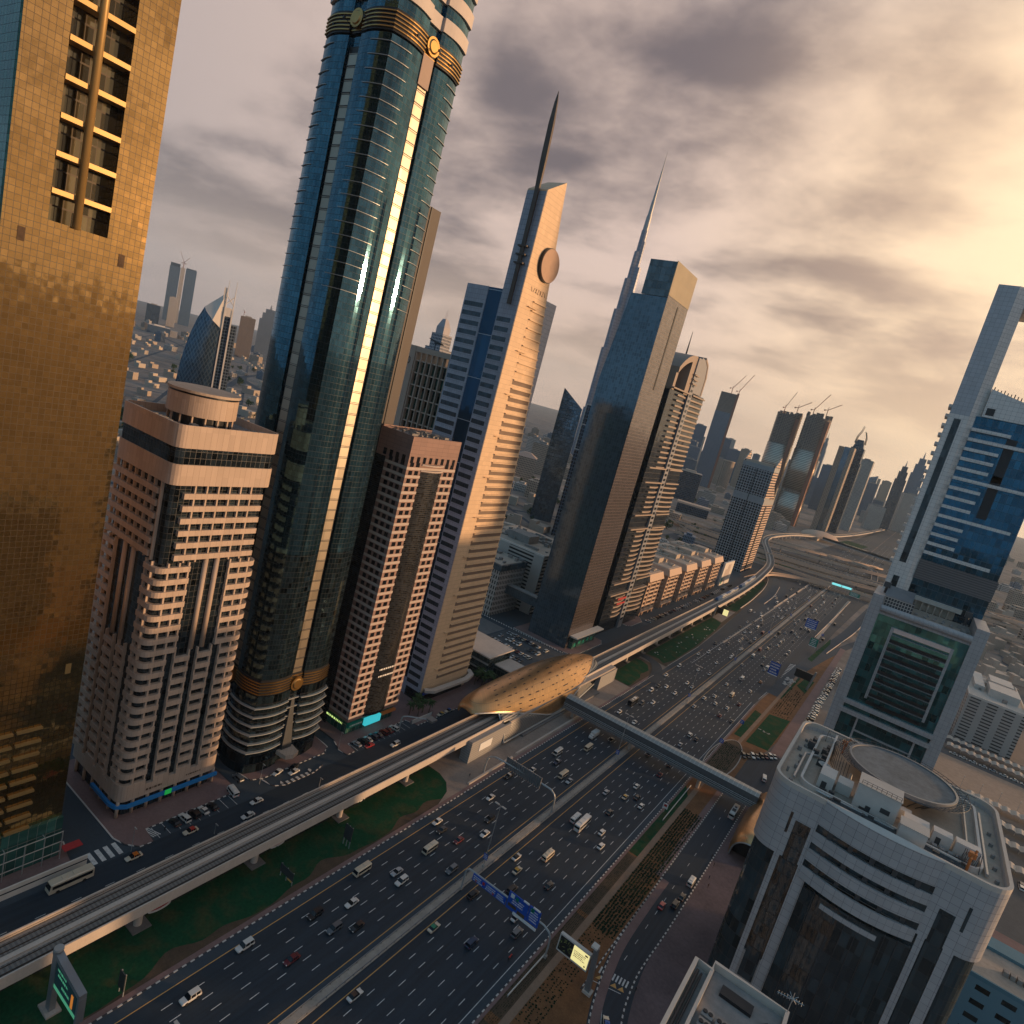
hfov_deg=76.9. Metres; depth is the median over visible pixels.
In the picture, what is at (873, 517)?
tower block
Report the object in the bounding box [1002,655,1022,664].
villa
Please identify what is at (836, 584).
lit sign
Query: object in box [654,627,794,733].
shrubs
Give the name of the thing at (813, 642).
road sign
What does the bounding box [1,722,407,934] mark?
bay marking
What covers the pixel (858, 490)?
office tower
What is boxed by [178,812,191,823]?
off road car
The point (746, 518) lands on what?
office tower
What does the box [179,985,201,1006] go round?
off road car
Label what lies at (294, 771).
sedan car
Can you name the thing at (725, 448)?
tower block
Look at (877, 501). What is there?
tower block
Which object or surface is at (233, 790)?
delivery van
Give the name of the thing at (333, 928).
off road car
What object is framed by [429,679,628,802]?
station forecourt
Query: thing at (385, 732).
off road car
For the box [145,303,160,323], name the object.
office block
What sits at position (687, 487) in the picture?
office block
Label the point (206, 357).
office tower
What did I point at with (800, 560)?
flyover
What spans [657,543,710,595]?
apartment block
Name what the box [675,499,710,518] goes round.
shopping hall
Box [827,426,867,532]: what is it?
skyscraper
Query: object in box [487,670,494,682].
palm tree
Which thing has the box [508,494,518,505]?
villa
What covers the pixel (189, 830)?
taxi
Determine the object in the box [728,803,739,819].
car
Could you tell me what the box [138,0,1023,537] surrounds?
sky
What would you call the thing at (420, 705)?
palm tree
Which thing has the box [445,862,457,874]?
off road car
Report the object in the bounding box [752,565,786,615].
slip road interchange
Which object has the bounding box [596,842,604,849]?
sedan car
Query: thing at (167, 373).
villa
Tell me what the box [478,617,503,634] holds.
bare lot
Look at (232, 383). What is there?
plain road
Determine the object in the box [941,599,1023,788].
back road
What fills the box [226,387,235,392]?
villa
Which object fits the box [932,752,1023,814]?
sand lot
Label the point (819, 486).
tower block
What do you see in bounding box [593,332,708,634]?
apartment tower
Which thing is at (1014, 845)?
carport
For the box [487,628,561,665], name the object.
car park
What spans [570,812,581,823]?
minibus
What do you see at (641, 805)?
sedan car
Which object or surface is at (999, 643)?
villa
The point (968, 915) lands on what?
slit window
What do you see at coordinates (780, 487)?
tower block
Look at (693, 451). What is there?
tower block
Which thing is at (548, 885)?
sedan car
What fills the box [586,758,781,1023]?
service road
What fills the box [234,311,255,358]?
tower shell
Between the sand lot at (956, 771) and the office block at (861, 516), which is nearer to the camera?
the sand lot at (956, 771)
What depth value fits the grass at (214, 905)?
168.85 m
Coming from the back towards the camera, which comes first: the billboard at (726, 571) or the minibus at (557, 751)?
the billboard at (726, 571)
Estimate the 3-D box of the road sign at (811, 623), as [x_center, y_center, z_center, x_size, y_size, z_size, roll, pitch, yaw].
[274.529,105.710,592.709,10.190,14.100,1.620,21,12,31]
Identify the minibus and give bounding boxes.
[352,860,371,877]
[422,839,437,854]
[541,848,554,862]
[553,746,562,755]
[557,769,568,778]
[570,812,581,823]
[583,742,592,751]
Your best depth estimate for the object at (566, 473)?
1272.70 m
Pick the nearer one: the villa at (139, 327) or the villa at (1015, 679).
the villa at (1015, 679)
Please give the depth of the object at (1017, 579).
1657.28 m
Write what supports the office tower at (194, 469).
on the frontage ground at (86, 827)
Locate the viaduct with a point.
(80, 923)
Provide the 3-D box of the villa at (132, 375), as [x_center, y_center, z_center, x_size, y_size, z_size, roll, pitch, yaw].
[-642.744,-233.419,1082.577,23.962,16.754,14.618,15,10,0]
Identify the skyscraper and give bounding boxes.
[425,313,451,353]
[571,152,667,454]
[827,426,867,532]
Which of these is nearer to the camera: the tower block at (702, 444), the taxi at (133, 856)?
the taxi at (133, 856)
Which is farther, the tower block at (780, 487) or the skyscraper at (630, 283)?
the tower block at (780, 487)
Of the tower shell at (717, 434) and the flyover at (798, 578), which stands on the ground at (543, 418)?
the tower shell at (717, 434)
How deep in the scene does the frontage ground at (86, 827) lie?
210.98 m
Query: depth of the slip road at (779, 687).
537.71 m
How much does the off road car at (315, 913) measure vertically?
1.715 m
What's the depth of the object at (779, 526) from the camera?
1396.76 m
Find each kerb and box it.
[62,616,641,860]
[89,647,697,1023]
[471,704,754,1023]
[482,614,562,652]
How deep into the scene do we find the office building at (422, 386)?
303.49 m
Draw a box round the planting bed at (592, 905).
[478,852,635,1023]
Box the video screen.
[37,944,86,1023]
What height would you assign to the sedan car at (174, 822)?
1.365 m
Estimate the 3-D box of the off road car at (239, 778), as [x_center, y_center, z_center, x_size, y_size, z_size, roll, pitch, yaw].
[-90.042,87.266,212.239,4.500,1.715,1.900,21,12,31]
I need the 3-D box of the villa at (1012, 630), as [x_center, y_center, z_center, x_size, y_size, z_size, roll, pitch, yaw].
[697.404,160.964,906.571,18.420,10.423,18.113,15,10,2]
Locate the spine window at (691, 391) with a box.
[620,376,695,619]
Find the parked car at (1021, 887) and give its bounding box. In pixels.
[1017,884,1023,891]
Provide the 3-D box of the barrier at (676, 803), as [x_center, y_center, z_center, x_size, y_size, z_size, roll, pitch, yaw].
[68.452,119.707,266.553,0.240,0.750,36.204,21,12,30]
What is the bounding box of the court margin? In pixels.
[992,930,1023,953]
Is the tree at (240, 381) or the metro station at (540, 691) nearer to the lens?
the metro station at (540, 691)
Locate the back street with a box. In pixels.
[995,819,1023,944]
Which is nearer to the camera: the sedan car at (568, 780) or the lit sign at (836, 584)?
the sedan car at (568, 780)
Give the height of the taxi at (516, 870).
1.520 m
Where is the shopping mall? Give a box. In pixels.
[147,323,176,338]
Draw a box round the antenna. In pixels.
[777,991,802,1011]
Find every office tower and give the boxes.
[72,381,278,818]
[175,283,237,390]
[319,424,461,733]
[401,91,566,701]
[551,404,590,535]
[706,721,1013,1023]
[714,450,781,571]
[810,445,855,531]
[839,458,874,531]
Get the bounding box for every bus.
[45,862,94,894]
[573,813,591,832]
[627,696,638,705]
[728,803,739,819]
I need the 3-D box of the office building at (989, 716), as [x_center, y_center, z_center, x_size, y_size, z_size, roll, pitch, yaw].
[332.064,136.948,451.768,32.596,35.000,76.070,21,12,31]
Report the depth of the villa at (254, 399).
1166.68 m
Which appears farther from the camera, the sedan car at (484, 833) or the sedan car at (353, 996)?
the sedan car at (484, 833)
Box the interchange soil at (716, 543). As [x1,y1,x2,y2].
[678,535,798,571]
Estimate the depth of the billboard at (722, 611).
559.09 m
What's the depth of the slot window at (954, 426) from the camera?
302.36 m
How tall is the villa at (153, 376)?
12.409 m
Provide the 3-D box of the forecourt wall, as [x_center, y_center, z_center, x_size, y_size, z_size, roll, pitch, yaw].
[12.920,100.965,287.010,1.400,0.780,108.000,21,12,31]
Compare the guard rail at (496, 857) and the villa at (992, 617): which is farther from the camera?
the villa at (992, 617)
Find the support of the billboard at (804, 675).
on the grass at (774, 726)
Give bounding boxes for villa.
[126,368,138,379]
[132,397,143,400]
[134,360,145,367]
[136,325,144,329]
[136,387,151,395]
[138,347,148,354]
[144,379,159,387]
[146,338,156,344]
[148,361,158,368]
[148,372,166,381]
[153,345,162,349]
[163,368,176,378]
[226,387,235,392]
[237,405,255,417]
[242,385,259,395]
[246,395,258,404]
[252,361,259,366]
[503,521,515,525]
[506,513,521,524]
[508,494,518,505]
[513,476,519,483]
[523,503,532,510]
[527,492,535,502]
[528,519,550,532]
[975,663,1009,680]
[980,645,988,658]
[982,657,1007,671]
[984,612,1000,621]
[986,641,995,650]
[987,632,1006,649]
[990,625,1014,642]
[995,608,1013,616]
[997,621,1018,633]
[999,649,1021,659]
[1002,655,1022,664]
[1002,671,1023,686]
[1007,663,1023,676]
[1008,644,1023,658]
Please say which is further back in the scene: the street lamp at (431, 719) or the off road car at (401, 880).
the street lamp at (431, 719)
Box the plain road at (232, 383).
[110,329,806,539]
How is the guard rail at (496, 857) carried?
on the median strip at (320, 995)
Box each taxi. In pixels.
[124,851,142,862]
[182,826,198,835]
[427,921,440,933]
[512,866,522,874]
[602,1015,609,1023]
[621,794,628,799]
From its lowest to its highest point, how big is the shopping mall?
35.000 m
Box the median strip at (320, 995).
[281,585,829,1023]
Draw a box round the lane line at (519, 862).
[161,572,858,1023]
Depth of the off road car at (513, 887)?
195.14 m
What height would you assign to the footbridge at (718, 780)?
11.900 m
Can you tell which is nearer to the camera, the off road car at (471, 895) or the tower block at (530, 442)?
the off road car at (471, 895)
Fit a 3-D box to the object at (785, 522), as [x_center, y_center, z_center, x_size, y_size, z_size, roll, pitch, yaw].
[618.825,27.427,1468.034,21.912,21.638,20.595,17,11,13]
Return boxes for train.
[715,587,738,600]
[739,576,755,586]
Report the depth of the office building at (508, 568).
427.83 m
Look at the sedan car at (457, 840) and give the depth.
210.28 m
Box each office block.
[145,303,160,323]
[673,468,702,502]
[696,489,715,503]
[858,510,865,522]
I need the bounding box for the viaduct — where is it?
[0,529,884,989]
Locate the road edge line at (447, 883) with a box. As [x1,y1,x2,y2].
[115,565,852,1023]
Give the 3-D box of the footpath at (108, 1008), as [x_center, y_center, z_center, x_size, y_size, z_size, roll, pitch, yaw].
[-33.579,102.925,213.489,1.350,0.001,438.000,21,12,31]
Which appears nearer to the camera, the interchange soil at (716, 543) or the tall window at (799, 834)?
the tall window at (799, 834)
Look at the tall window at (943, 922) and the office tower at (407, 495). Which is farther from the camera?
the office tower at (407, 495)
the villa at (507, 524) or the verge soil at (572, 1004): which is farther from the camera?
the villa at (507, 524)
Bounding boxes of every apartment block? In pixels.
[514,451,536,483]
[636,567,663,615]
[651,554,681,607]
[655,548,697,600]
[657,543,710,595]
[660,956,789,1023]
[669,540,723,589]
[947,945,1023,1023]
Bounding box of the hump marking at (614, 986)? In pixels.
[595,975,623,992]
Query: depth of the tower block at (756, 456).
3858.93 m
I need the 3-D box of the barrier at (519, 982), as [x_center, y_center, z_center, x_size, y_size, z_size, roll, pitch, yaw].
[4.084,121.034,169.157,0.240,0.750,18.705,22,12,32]
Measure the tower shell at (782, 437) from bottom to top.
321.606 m
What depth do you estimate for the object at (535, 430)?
2224.99 m
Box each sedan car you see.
[168,817,180,827]
[197,805,209,814]
[206,801,218,810]
[240,811,254,819]
[249,797,263,805]
[272,768,282,776]
[283,952,300,966]
[288,763,298,770]
[288,768,299,775]
[344,897,358,908]
[346,987,363,1003]
[349,920,364,932]
[352,740,361,747]
[363,736,372,742]
[364,742,374,748]
[374,732,383,737]
[384,727,393,733]
[390,867,403,876]
[432,817,442,825]
[436,826,447,834]
[453,836,463,844]
[480,829,489,837]
[486,794,494,800]
[510,915,517,922]
[511,852,521,860]
[544,881,554,890]
[565,778,572,783]
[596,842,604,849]
[598,828,605,835]
[605,809,612,815]
[638,803,644,809]
[657,901,665,910]
[678,892,685,901]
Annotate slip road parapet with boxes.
[740,576,860,653]
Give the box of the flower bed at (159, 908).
[148,901,170,913]
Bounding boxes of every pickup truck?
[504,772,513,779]
[553,758,561,764]
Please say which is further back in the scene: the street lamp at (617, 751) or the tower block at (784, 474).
the tower block at (784, 474)
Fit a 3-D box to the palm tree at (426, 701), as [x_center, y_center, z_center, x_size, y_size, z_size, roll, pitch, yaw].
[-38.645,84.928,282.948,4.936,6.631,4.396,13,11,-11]
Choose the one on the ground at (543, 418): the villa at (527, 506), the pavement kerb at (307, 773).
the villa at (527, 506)
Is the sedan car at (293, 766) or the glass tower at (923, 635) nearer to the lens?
the sedan car at (293, 766)
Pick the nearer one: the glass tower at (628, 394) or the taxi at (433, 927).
the taxi at (433, 927)
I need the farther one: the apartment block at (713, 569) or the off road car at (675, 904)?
the apartment block at (713, 569)
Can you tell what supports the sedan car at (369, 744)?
on the service road at (30, 908)
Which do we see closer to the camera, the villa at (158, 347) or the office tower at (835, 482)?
the office tower at (835, 482)
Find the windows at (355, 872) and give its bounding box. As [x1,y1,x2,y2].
[353,865,370,874]
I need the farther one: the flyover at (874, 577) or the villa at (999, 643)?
the flyover at (874, 577)
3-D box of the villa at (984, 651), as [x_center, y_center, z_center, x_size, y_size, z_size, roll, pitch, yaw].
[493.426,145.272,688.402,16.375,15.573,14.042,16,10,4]
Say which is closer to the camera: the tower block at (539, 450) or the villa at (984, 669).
the villa at (984, 669)
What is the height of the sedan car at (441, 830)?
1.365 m
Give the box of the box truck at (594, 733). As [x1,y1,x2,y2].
[588,728,599,739]
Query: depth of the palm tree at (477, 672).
320.83 m
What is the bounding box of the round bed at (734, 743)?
[704,740,740,773]
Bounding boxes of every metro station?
[457,654,617,763]
[800,529,837,540]
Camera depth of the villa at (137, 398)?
794.15 m
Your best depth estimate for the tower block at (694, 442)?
2625.40 m
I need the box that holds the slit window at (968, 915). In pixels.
[960,908,972,932]
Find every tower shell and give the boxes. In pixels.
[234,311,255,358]
[696,375,754,487]
[761,392,811,508]
[773,395,841,525]
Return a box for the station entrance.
[728,792,766,857]
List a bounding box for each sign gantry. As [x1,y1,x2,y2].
[459,868,550,958]
[483,756,555,812]
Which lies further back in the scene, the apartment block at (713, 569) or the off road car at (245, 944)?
the apartment block at (713, 569)
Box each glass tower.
[0,0,181,882]
[216,0,477,773]
[505,259,696,648]
[530,388,581,522]
[823,284,1023,770]
[858,476,878,509]
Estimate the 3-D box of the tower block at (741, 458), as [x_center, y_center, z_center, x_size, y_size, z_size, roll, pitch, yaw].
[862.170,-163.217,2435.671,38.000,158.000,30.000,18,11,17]
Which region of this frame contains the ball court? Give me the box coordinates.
[988,936,1023,963]
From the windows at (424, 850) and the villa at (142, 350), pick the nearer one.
the windows at (424, 850)
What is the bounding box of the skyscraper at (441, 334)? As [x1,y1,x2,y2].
[425,313,451,353]
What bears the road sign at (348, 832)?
on the grass at (214, 905)
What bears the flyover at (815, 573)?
on the highway towards camera
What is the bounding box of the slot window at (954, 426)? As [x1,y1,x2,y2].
[891,418,960,586]
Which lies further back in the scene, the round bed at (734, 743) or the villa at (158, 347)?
the villa at (158, 347)
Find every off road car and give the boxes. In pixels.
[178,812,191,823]
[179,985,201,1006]
[187,808,200,818]
[232,773,243,782]
[235,936,254,953]
[306,905,323,920]
[325,919,342,935]
[357,738,367,744]
[368,733,378,739]
[379,729,388,735]
[389,725,399,731]
[390,739,400,747]
[394,874,408,886]
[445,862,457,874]
[464,935,478,949]
[466,889,478,900]
[484,813,494,823]
[506,884,517,893]
[510,926,523,938]
[670,899,679,909]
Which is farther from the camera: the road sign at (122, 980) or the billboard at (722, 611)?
the billboard at (722, 611)
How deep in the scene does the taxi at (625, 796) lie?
259.02 m
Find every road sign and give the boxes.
[118,969,126,996]
[280,862,294,885]
[343,823,353,848]
[767,661,781,683]
[805,618,818,634]
[809,637,819,651]
[849,591,860,601]
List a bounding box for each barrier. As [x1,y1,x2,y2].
[507,955,543,996]
[662,785,690,820]
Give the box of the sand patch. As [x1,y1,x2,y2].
[713,611,734,621]
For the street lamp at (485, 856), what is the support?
on the median strip at (320, 995)
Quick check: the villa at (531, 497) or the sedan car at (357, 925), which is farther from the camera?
the villa at (531, 497)
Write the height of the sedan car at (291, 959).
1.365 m
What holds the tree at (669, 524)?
on the ground at (543, 418)
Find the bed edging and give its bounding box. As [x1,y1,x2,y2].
[702,739,741,774]
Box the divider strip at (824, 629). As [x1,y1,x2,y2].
[722,584,849,642]
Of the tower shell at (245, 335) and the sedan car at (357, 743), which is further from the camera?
the tower shell at (245, 335)
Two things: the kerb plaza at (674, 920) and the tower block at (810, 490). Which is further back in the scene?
the tower block at (810, 490)
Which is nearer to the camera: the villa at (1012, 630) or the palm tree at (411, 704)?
the palm tree at (411, 704)
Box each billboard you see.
[556,931,599,997]
[712,604,728,617]
[717,560,734,585]
[794,668,816,689]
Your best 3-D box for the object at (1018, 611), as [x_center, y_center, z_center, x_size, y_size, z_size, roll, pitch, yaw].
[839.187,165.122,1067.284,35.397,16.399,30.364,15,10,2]
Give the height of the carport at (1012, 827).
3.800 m
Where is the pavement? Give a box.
[0,616,640,889]
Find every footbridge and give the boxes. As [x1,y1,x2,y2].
[563,694,761,806]
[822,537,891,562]
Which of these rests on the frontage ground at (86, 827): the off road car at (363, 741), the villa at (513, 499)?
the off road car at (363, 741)
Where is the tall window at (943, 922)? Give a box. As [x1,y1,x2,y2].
[889,909,955,1023]
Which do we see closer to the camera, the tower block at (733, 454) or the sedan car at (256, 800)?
the sedan car at (256, 800)
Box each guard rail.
[278,593,818,1023]
[292,595,818,1023]
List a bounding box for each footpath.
[79,676,648,1023]
[473,705,755,1023]
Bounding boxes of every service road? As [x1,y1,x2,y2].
[0,568,758,936]
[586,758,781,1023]
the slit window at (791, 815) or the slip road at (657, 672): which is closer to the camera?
the slit window at (791, 815)
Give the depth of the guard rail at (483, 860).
191.88 m
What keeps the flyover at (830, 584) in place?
on the highway towards camera
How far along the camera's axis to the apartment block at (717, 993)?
120.03 m
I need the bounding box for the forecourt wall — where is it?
[467,715,579,784]
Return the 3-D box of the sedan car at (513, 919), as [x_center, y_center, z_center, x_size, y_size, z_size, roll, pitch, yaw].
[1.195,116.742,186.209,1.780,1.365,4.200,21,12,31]
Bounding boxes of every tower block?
[162,262,180,319]
[165,296,177,327]
[177,268,196,326]
[253,305,274,360]
[525,436,544,452]
[531,441,548,474]
[682,457,697,470]
[686,445,700,459]
[689,439,698,446]
[692,423,706,447]
[697,437,705,460]
[711,457,725,481]
[715,459,735,489]
[720,438,731,458]
[726,448,740,482]
[728,438,735,448]
[729,448,750,487]
[752,453,760,460]
[776,462,789,496]
[776,477,784,498]
[804,476,817,504]
[808,464,831,509]
[815,433,829,476]
[857,482,877,515]
[860,503,885,529]
[871,499,883,505]
[876,480,891,506]
[879,461,907,530]
[888,492,916,532]
[904,453,926,494]
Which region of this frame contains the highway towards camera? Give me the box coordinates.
[116,529,894,1023]
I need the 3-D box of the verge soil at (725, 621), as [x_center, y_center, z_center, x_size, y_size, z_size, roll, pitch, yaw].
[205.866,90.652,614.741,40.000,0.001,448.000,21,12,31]
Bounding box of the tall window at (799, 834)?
[737,820,810,982]
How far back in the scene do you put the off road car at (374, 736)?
254.30 m
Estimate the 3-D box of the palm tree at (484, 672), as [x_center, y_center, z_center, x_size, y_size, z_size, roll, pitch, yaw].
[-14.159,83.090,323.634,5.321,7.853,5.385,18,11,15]
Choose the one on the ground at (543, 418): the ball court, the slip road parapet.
the slip road parapet
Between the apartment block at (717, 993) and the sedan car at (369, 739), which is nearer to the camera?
the apartment block at (717, 993)
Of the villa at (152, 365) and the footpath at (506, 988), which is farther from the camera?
the villa at (152, 365)
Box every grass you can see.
[0,581,764,1023]
[629,639,830,855]
[756,541,867,593]
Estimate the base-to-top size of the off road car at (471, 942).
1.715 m
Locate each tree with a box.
[237,378,244,383]
[406,700,416,714]
[410,696,420,710]
[415,692,423,705]
[416,700,424,715]
[421,698,430,712]
[428,698,435,712]
[472,669,481,684]
[480,670,488,684]
[481,674,489,684]
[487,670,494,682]
[488,673,496,681]
[664,521,672,528]
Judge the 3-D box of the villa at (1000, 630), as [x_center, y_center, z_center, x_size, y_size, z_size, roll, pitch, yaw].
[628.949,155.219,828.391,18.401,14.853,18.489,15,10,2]
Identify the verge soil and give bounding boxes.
[83,657,651,1020]
[483,647,837,1023]
[645,579,768,665]
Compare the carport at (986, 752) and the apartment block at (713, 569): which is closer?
the carport at (986, 752)
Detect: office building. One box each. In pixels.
[393,338,450,431]
[468,631,523,680]
[482,549,527,615]
[497,525,553,614]
[951,671,1023,759]
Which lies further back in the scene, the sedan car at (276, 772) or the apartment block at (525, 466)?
the apartment block at (525, 466)
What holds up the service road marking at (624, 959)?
on the service road at (751, 772)
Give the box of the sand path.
[498,677,797,1023]
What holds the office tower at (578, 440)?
on the ground at (543, 418)
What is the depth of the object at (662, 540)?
815.64 m
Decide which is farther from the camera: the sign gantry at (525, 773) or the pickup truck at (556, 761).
the pickup truck at (556, 761)
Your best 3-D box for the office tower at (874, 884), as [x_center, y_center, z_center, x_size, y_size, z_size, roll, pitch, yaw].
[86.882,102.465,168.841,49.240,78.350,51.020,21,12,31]
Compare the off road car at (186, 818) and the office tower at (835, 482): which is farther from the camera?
the office tower at (835, 482)
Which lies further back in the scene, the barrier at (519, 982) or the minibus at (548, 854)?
the minibus at (548, 854)
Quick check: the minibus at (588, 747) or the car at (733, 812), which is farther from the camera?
the minibus at (588, 747)
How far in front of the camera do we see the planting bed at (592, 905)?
181.37 m
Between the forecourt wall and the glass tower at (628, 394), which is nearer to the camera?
the forecourt wall
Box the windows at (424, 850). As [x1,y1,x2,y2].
[422,844,437,852]
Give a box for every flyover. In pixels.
[674,520,1023,623]
[674,530,1023,643]
[676,527,1020,629]
[681,514,886,577]
[685,525,1018,623]
[712,518,882,569]
[744,572,827,586]
[761,537,877,587]
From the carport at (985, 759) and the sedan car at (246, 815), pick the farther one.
the carport at (985, 759)
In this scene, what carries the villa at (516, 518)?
on the ground at (543, 418)
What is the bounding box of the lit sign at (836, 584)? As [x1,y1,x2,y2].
[831,582,852,589]
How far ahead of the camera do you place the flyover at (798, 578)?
840.54 m
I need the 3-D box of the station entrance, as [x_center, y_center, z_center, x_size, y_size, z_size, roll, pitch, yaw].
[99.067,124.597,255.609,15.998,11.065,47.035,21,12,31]
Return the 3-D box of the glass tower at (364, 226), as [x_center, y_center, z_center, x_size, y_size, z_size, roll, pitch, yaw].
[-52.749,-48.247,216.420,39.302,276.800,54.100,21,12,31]
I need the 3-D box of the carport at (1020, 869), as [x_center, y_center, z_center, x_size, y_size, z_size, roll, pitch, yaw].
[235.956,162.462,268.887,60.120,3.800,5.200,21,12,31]
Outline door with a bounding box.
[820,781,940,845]
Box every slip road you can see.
[635,652,662,683]
[766,609,866,696]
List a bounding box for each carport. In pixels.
[945,742,1023,779]
[947,735,1023,771]
[966,790,1023,819]
[1000,819,1023,834]
[1004,837,1023,853]
[1009,861,1023,873]
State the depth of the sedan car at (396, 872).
190.49 m
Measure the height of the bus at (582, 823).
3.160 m
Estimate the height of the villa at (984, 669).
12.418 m
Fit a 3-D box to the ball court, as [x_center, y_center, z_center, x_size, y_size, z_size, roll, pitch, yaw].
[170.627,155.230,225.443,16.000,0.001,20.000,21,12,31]
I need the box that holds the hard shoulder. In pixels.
[93,589,823,1023]
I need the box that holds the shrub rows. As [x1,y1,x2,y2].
[479,688,799,1023]
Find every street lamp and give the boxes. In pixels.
[399,716,436,728]
[482,801,506,867]
[615,713,633,759]
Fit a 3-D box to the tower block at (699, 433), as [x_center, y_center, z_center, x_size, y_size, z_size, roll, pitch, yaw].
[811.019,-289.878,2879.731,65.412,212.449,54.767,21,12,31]
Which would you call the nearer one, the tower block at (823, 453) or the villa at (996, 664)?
the villa at (996, 664)
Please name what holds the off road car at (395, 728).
on the frontage ground at (86, 827)
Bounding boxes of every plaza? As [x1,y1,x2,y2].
[621,805,745,1023]
[627,806,748,1023]
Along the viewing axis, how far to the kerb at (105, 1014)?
176.41 m
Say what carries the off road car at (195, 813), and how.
on the frontage ground at (86, 827)
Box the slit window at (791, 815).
[784,811,793,831]
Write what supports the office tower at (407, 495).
on the frontage ground at (86, 827)
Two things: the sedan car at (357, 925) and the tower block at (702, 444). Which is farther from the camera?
the tower block at (702, 444)
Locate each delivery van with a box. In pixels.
[227,784,239,797]
[686,875,695,887]
[761,774,766,781]
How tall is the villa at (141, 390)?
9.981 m
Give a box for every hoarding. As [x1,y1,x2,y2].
[0,854,87,901]
[411,711,432,724]
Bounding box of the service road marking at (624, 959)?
[594,811,724,1017]
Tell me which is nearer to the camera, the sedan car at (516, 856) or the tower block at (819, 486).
the sedan car at (516, 856)
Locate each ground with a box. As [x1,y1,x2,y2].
[0,565,770,907]
[81,300,1023,1011]
[663,528,802,569]
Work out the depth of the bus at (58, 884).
159.41 m

